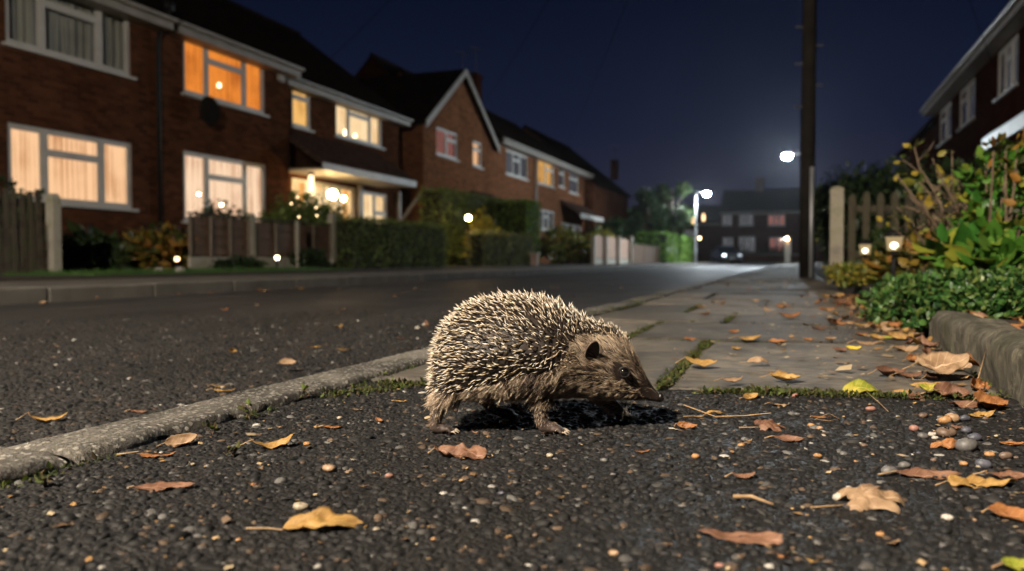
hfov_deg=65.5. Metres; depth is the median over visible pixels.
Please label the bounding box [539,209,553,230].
window
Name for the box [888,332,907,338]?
fallen leaf
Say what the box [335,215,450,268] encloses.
hedge
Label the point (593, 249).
fence post
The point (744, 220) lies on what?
window
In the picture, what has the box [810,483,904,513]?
fallen leaf
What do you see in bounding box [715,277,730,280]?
kerb
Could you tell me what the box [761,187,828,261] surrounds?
terrace house
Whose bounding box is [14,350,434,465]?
kerb
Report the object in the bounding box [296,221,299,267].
wooden stake
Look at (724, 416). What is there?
twig
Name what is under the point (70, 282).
footpath
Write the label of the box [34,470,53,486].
weed
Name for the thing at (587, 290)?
road
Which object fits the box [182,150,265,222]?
window
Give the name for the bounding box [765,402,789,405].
fallen leaf
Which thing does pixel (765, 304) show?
mortar bed
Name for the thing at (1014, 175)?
leafy plant
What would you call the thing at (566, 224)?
window
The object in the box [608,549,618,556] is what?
pebble
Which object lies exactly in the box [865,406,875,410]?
pebble
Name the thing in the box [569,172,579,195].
window
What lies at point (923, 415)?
pebble
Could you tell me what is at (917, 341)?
fallen leaf
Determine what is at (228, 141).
brick house
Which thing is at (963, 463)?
pebble
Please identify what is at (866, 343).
fallen leaf
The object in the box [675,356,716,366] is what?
fallen leaf
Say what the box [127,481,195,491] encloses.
fallen leaf
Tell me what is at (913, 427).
pebble
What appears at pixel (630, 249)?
fence post
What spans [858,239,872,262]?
solar light
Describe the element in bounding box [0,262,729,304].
kerb
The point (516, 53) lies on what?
overhead cable
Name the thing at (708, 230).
terrace house
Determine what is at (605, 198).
brick house
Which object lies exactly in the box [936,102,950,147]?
window
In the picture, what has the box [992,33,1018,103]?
window
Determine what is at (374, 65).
brick house
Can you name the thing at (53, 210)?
concrete post
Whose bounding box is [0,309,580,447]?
road chippings
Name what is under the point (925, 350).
fallen leaf
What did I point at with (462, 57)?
tv aerial
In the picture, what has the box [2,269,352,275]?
lawn
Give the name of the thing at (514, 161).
window
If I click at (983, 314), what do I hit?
fallen leaf
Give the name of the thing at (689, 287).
kerb
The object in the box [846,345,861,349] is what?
fallen leaf
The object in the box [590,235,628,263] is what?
panel fence
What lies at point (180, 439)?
fallen leaf
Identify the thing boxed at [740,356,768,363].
fallen leaf
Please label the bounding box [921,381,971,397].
fallen leaf
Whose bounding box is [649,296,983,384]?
leaf crumbs
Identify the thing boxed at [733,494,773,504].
twig
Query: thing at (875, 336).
fallen leaf
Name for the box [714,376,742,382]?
fallen leaf
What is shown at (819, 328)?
fallen leaf
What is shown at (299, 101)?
window
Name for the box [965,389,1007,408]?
fallen leaf
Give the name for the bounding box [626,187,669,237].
tree
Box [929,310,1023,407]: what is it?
garden edging
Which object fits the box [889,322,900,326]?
fallen leaf
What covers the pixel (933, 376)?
fallen leaf
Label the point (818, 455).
pebble
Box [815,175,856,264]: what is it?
shrub
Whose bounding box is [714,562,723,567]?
pebble
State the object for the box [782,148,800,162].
street lamp
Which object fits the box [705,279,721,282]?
kerb
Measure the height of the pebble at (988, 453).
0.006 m
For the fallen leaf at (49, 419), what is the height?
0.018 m
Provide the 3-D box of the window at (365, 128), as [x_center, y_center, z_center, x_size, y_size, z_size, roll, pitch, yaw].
[-4.852,-5.093,25.111,0.297,1.267,3.004,1,2,20]
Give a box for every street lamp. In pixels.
[694,191,709,262]
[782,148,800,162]
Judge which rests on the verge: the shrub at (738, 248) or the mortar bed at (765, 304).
the shrub at (738, 248)
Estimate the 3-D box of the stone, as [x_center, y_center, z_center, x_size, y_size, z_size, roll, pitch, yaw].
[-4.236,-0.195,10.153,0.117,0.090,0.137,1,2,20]
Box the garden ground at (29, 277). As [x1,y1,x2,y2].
[0,262,702,280]
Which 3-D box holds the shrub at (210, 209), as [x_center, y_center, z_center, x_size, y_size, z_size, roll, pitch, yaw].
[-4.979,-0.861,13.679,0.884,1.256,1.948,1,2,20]
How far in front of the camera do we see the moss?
1.17 m
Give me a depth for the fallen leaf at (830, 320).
2.30 m
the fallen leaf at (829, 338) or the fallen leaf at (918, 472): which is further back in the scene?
the fallen leaf at (829, 338)
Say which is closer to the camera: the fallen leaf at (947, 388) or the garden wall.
the fallen leaf at (947, 388)
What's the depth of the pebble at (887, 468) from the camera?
0.73 m
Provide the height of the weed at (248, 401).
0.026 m
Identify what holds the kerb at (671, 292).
on the road
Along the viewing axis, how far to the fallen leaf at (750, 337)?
1.87 m
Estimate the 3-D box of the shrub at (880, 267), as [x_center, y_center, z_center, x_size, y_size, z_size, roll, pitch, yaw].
[2.318,-0.110,4.609,0.508,0.444,0.506,-1,2,-32]
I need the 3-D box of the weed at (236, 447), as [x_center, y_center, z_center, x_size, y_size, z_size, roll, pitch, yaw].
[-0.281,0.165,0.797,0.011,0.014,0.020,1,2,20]
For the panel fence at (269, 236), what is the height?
0.874 m
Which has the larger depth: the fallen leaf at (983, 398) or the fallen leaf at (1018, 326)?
the fallen leaf at (1018, 326)
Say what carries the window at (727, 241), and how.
in the terrace house at (740, 217)
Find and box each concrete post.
[45,193,61,272]
[245,213,255,259]
[327,213,337,268]
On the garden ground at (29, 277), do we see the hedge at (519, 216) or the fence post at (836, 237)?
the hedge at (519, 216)
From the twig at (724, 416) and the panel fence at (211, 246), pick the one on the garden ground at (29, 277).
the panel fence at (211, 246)
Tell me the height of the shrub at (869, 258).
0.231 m
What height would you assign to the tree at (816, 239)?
2.626 m
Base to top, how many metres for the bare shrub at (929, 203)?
0.709 m
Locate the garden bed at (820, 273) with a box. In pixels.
[814,262,1023,339]
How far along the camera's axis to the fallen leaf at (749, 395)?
1.13 m
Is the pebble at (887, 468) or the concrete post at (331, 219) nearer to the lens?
the pebble at (887, 468)
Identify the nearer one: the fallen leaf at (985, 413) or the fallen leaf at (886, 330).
the fallen leaf at (985, 413)
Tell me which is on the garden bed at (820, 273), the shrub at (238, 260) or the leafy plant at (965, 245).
the leafy plant at (965, 245)
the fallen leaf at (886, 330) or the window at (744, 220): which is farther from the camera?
the window at (744, 220)
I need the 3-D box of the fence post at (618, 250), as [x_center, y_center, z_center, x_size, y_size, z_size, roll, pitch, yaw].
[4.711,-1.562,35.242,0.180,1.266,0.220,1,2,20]
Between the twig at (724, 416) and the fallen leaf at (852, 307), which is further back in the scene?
the fallen leaf at (852, 307)
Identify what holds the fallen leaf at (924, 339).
on the pavement
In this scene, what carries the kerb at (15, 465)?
on the road
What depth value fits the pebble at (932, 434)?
0.89 m
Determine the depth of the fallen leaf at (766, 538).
0.56 m
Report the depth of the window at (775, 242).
81.64 m
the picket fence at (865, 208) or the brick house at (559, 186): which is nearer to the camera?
the picket fence at (865, 208)
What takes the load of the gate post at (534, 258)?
on the garden ground at (29, 277)
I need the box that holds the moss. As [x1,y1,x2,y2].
[0,291,1011,488]
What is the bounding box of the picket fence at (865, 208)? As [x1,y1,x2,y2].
[843,192,997,263]
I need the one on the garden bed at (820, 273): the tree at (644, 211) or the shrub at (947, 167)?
the shrub at (947, 167)
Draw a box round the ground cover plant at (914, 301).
[852,263,1023,331]
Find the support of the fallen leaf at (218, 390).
on the road
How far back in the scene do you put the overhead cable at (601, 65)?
26.91 m
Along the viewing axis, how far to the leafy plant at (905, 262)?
3.66 m
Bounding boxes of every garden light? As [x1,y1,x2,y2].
[175,256,178,266]
[275,254,278,268]
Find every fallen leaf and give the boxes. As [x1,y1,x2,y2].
[15,412,67,421]
[116,451,175,457]
[123,409,148,412]
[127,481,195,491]
[156,432,196,446]
[206,388,234,391]
[241,433,294,448]
[245,507,367,530]
[277,358,295,364]
[318,425,341,428]
[428,442,486,458]
[674,421,696,428]
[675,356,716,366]
[683,410,726,416]
[698,528,782,545]
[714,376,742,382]
[724,471,755,478]
[730,334,760,339]
[739,393,757,398]
[739,419,785,431]
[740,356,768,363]
[760,370,801,380]
[764,434,805,441]
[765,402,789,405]
[768,338,786,343]
[771,312,800,317]
[776,552,789,558]
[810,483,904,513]
[811,325,826,329]
[817,306,836,310]
[825,337,836,339]
[826,317,836,322]
[832,321,845,324]
[833,347,848,351]
[833,378,878,395]
[842,304,857,308]
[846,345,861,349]
[847,339,878,344]
[864,323,876,328]
[867,365,905,375]
[870,334,884,338]
[877,327,901,333]
[878,467,961,479]
[886,345,918,351]
[886,539,900,544]
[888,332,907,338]
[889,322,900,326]
[889,371,923,377]
[892,389,912,392]
[902,351,969,374]
[902,354,915,361]
[905,339,913,344]
[907,332,923,335]
[908,392,924,399]
[909,382,939,387]
[913,336,932,344]
[914,383,938,390]
[920,335,939,345]
[921,371,941,379]
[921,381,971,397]
[922,345,931,353]
[923,342,938,347]
[930,438,956,448]
[935,474,1017,488]
[946,400,982,407]
[950,424,961,428]
[957,362,972,369]
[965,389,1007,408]
[966,351,980,366]
[969,410,994,417]
[971,377,990,390]
[973,469,1023,478]
[974,311,988,316]
[981,502,1023,521]
[991,556,1023,570]
[999,441,1023,445]
[1009,323,1023,328]
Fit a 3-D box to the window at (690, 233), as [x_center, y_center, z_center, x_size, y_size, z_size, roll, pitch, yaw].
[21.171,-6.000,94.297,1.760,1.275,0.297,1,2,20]
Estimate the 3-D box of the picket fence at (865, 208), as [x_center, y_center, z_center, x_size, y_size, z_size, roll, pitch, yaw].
[3.659,-0.455,7.027,1.450,0.735,0.054,0,2,0]
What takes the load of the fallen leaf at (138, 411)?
on the road
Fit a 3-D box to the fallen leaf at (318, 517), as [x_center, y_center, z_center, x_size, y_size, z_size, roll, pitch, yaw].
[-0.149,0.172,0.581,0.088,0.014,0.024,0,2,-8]
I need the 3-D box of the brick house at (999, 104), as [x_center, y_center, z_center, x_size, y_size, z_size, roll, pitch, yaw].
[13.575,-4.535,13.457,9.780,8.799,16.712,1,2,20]
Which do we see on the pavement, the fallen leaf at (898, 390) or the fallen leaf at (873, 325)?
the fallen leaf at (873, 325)
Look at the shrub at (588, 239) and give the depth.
36.29 m
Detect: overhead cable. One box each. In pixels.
[312,1,388,74]
[478,1,547,110]
[571,1,626,135]
[969,0,992,64]
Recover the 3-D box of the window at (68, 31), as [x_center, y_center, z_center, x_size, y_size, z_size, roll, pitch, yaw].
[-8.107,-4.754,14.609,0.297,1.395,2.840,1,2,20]
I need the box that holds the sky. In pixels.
[232,0,1010,207]
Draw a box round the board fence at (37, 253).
[0,188,48,272]
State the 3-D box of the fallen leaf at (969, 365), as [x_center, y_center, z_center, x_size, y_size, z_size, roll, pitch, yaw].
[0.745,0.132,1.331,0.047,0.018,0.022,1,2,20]
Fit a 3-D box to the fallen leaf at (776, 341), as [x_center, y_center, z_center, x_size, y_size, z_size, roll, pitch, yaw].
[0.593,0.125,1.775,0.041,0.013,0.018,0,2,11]
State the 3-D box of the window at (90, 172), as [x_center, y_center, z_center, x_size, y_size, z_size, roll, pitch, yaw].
[-8.107,-2.128,14.693,0.297,1.379,2.840,1,2,20]
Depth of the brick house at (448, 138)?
30.64 m
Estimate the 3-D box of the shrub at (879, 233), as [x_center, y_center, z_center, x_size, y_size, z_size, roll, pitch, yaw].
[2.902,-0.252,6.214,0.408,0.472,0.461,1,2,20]
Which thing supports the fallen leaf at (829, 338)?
on the pavement
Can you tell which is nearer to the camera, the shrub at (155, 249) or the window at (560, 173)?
the shrub at (155, 249)
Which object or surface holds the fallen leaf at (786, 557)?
on the footpath at (697, 562)
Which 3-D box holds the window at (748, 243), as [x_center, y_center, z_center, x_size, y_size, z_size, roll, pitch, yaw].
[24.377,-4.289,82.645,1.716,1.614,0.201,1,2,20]
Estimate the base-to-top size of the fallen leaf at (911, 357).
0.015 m
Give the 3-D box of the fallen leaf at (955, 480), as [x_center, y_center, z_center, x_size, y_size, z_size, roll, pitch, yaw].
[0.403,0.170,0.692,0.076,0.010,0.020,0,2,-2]
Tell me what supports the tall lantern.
attached to the brick house at (330, 101)
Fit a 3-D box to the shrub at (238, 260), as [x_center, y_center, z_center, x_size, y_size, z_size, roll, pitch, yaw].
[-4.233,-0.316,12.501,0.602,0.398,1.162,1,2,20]
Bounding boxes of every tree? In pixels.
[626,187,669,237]
[652,180,695,235]
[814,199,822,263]
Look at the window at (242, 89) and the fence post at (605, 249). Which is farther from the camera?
the fence post at (605, 249)
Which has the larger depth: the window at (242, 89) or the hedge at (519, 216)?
the hedge at (519, 216)
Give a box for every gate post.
[529,252,539,264]
[784,239,790,262]
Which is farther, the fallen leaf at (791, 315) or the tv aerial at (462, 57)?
the tv aerial at (462, 57)
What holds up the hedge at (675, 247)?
on the garden ground at (29, 277)
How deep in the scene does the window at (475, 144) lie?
33.37 m
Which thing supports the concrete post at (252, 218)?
on the garden ground at (29, 277)
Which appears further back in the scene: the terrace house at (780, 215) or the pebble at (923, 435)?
the terrace house at (780, 215)
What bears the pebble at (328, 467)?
on the footpath at (697, 562)
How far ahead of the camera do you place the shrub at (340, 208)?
18.03 m
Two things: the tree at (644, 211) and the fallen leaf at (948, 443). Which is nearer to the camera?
the fallen leaf at (948, 443)
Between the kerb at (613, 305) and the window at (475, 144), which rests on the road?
the kerb at (613, 305)
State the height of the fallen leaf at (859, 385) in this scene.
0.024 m
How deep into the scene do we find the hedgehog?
0.89 m
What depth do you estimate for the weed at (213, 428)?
0.90 m
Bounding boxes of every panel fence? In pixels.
[187,212,250,269]
[256,218,331,268]
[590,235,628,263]
[633,243,659,263]
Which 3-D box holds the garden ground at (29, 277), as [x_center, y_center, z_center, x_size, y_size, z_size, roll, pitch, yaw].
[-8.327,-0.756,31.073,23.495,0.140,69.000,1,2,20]
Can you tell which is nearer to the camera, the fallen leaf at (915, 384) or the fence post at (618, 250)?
the fallen leaf at (915, 384)
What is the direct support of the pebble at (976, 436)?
on the footpath at (697, 562)
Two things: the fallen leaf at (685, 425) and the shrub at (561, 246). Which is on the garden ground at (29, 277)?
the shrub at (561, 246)
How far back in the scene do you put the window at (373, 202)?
26.13 m
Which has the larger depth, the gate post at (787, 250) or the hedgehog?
the gate post at (787, 250)
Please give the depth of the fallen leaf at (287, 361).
1.97 m
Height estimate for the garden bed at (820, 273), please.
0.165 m
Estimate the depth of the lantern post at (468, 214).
22.07 m
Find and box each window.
[1,0,136,80]
[7,122,138,211]
[181,41,269,117]
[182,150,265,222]
[290,91,314,132]
[292,178,354,216]
[334,106,384,149]
[364,191,386,223]
[436,126,459,161]
[472,141,483,169]
[505,149,528,180]
[538,160,555,188]
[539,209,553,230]
[559,168,565,188]
[561,222,580,234]
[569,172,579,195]
[684,230,697,239]
[722,215,732,225]
[723,237,732,245]
[738,236,754,251]
[739,215,753,225]
[768,214,785,225]
[769,237,790,252]
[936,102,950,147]
[955,77,974,132]
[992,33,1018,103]
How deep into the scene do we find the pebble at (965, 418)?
0.97 m
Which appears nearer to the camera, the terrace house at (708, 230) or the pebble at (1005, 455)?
the pebble at (1005, 455)
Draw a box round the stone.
[175,267,184,271]
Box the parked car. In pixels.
[710,246,742,262]
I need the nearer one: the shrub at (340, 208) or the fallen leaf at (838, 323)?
the fallen leaf at (838, 323)
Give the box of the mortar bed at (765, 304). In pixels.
[629,271,825,375]
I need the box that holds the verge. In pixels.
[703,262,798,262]
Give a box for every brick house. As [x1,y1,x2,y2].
[0,0,177,269]
[153,0,304,267]
[215,0,421,256]
[354,52,411,77]
[357,68,499,226]
[394,68,544,200]
[484,109,603,262]
[521,124,632,261]
[893,116,934,174]
[919,69,975,175]
[955,0,1023,168]
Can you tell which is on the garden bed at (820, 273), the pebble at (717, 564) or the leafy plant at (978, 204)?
the leafy plant at (978, 204)
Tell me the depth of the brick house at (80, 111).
14.96 m
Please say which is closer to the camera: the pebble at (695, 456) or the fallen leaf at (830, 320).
the pebble at (695, 456)
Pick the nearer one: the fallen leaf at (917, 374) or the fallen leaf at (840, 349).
the fallen leaf at (917, 374)
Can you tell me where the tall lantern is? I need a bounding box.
[308,172,314,195]
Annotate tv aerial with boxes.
[455,51,468,68]
[467,46,485,71]
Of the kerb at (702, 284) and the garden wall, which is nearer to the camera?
the kerb at (702, 284)
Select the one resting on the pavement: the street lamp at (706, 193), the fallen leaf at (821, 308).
the fallen leaf at (821, 308)
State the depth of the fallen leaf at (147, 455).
0.79 m
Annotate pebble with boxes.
[293,502,308,510]
[322,464,334,471]
[385,473,392,477]
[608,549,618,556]
[691,453,699,458]
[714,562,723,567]
[813,453,821,457]
[832,493,847,500]
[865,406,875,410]
[876,531,884,536]
[881,465,897,475]
[898,461,910,467]
[909,425,918,430]
[917,432,928,438]
[919,412,927,417]
[928,432,936,435]
[936,427,956,437]
[938,415,952,423]
[941,514,953,520]
[946,413,959,422]
[954,437,977,451]
[959,461,967,464]
[960,415,970,420]
[961,426,971,433]
[967,432,981,440]
[975,459,991,468]
[984,451,994,455]
[999,452,1012,458]
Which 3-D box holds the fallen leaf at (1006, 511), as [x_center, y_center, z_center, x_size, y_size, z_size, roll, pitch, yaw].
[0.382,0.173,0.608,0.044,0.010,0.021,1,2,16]
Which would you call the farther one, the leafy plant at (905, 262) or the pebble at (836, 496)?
the leafy plant at (905, 262)
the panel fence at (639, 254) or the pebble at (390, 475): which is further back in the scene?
the panel fence at (639, 254)
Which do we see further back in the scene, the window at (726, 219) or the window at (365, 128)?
the window at (726, 219)
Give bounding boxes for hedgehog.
[420,287,663,434]
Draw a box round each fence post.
[590,236,595,263]
[603,236,608,263]
[616,236,620,263]
[629,236,632,263]
[829,186,843,282]
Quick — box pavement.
[371,263,1000,396]
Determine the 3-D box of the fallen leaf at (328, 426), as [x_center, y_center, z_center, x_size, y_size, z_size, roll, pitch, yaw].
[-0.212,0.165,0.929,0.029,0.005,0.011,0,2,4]
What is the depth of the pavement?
1.90 m
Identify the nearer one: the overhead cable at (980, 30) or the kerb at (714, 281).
the kerb at (714, 281)
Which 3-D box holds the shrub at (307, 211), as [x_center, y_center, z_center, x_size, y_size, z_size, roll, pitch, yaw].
[-4.285,-1.152,16.368,1.739,1.670,2.329,1,2,20]
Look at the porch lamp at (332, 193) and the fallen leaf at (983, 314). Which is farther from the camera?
the porch lamp at (332, 193)
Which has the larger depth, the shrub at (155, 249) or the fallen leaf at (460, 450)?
the shrub at (155, 249)
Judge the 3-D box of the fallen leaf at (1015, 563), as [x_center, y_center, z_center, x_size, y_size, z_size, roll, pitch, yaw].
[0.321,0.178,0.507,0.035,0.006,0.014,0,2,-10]
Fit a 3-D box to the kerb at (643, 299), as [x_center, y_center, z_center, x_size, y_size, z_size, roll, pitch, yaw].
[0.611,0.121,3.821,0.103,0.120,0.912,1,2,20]
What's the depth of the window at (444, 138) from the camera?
30.36 m
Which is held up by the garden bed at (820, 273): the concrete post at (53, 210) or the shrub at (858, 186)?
the shrub at (858, 186)
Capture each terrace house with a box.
[628,206,720,261]
[720,177,764,253]
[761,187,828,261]
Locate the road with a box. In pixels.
[0,263,779,446]
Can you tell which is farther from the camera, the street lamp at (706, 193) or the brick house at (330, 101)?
the street lamp at (706, 193)
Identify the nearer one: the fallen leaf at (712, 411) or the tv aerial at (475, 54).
the fallen leaf at (712, 411)
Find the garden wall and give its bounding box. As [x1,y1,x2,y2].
[722,254,815,261]
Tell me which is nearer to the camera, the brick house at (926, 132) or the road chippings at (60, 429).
the road chippings at (60, 429)
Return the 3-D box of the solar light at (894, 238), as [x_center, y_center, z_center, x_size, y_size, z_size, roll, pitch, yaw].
[2.064,-0.137,4.305,0.108,0.332,0.108,1,2,20]
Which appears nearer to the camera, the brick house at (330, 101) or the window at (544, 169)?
the brick house at (330, 101)
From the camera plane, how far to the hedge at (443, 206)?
23.61 m
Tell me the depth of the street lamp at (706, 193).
49.89 m
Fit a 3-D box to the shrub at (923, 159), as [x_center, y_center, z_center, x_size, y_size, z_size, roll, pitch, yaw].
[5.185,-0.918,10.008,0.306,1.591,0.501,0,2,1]
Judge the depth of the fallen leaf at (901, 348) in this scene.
1.63 m
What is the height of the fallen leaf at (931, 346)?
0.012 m
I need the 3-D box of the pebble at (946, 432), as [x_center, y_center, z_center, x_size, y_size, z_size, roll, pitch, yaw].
[0.484,0.164,0.888,0.023,0.012,0.018,0,2,0]
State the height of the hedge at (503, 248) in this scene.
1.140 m
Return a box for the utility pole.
[794,0,822,277]
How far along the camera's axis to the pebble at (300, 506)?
0.62 m
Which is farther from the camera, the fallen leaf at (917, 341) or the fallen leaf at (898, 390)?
the fallen leaf at (917, 341)
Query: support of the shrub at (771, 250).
on the verge
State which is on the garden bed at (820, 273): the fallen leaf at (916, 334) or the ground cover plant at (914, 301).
the ground cover plant at (914, 301)
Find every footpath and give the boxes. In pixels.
[0,262,716,287]
[0,376,1023,570]
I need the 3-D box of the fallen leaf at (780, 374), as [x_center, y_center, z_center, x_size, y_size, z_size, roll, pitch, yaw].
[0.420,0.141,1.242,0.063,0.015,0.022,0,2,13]
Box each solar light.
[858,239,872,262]
[883,229,904,276]
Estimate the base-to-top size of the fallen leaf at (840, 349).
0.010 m
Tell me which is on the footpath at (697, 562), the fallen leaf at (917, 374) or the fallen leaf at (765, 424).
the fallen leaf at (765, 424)
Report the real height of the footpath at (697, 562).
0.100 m
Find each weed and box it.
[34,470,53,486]
[202,419,219,434]
[226,442,240,455]
[237,398,259,419]
[299,383,311,399]
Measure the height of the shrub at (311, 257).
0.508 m
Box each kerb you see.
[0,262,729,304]
[0,447,66,486]
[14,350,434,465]
[575,303,630,316]
[618,296,663,307]
[650,289,685,297]
[677,285,701,290]
[694,282,713,286]
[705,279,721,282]
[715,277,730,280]
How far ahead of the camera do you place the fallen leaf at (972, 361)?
1.25 m
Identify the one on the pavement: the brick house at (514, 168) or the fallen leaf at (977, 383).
the fallen leaf at (977, 383)
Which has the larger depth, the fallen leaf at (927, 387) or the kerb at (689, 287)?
the kerb at (689, 287)
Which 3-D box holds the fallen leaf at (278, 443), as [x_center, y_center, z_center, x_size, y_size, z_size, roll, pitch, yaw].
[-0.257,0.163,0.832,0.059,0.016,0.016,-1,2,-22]
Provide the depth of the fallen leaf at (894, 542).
0.55 m
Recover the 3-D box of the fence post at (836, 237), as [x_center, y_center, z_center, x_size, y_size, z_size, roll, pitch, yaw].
[2.817,-0.441,6.913,0.110,0.834,0.110,1,2,20]
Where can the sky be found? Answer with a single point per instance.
(704, 93)
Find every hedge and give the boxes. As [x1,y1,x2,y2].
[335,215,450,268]
[416,185,503,265]
[466,228,535,265]
[493,197,542,264]
[635,230,693,262]
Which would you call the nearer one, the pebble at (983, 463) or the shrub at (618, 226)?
the pebble at (983, 463)
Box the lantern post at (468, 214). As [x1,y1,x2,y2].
[465,212,470,265]
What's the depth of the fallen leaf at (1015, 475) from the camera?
0.72 m
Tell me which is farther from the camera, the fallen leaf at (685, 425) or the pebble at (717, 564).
the fallen leaf at (685, 425)
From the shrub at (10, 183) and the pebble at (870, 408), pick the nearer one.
the pebble at (870, 408)
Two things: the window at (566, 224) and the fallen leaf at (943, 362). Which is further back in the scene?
the window at (566, 224)
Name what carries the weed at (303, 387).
on the kerb at (76, 447)
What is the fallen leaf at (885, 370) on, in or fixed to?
on the pavement
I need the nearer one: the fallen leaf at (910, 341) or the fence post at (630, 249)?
the fallen leaf at (910, 341)
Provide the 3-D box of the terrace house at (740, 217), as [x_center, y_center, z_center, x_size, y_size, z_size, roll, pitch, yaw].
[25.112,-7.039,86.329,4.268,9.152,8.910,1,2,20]
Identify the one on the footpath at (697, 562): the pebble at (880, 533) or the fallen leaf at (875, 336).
the pebble at (880, 533)
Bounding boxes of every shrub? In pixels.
[0,174,45,273]
[44,220,135,271]
[115,220,200,270]
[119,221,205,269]
[186,198,247,256]
[211,253,268,268]
[256,189,340,256]
[287,247,330,268]
[328,194,353,221]
[462,205,500,257]
[538,223,588,263]
[577,226,614,263]
[585,215,637,258]
[708,244,750,260]
[755,246,796,254]
[815,157,928,262]
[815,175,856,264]
[821,260,878,288]
[857,223,904,262]
[857,249,881,282]
[861,228,937,283]
[876,139,991,245]
[891,152,1023,266]
[917,150,932,238]
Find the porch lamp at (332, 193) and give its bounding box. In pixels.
[328,187,336,198]
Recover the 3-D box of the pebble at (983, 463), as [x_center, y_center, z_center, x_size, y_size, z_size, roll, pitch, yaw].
[0.447,0.169,0.755,0.014,0.010,0.011,1,2,17]
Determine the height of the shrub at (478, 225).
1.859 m
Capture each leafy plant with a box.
[891,231,942,276]
[912,210,1023,272]
[946,133,1023,264]
[982,127,1023,267]
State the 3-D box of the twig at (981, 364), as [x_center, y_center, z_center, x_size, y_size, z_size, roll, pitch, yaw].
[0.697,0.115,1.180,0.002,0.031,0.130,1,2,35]
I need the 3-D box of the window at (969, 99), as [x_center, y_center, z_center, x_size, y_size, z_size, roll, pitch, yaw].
[13.583,-5.369,23.647,0.297,1.264,2.527,1,2,20]
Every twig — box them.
[683,404,769,416]
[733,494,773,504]
[978,348,986,378]
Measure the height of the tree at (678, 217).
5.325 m
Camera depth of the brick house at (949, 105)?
24.92 m
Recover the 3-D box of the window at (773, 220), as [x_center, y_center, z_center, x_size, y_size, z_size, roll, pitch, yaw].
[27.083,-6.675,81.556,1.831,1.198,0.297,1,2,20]
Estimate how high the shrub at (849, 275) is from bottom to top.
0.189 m
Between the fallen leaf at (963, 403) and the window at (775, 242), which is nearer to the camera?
the fallen leaf at (963, 403)
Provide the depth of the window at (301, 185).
23.71 m
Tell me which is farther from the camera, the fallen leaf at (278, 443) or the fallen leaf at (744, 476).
the fallen leaf at (278, 443)
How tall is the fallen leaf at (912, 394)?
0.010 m
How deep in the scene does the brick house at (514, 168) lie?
37.67 m
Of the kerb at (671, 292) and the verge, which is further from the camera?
the verge
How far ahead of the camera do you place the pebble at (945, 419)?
0.96 m
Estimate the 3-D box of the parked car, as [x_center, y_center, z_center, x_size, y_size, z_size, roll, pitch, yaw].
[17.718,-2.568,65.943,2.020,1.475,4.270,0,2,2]
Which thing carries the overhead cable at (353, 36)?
attached to the utility pole
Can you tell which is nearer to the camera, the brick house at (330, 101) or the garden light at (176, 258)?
the garden light at (176, 258)
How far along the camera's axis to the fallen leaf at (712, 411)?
1.00 m
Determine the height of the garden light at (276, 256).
0.288 m
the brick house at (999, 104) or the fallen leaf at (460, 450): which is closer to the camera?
the fallen leaf at (460, 450)
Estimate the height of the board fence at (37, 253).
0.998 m
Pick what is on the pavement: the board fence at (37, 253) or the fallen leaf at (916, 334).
the fallen leaf at (916, 334)
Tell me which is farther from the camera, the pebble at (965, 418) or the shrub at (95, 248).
the shrub at (95, 248)

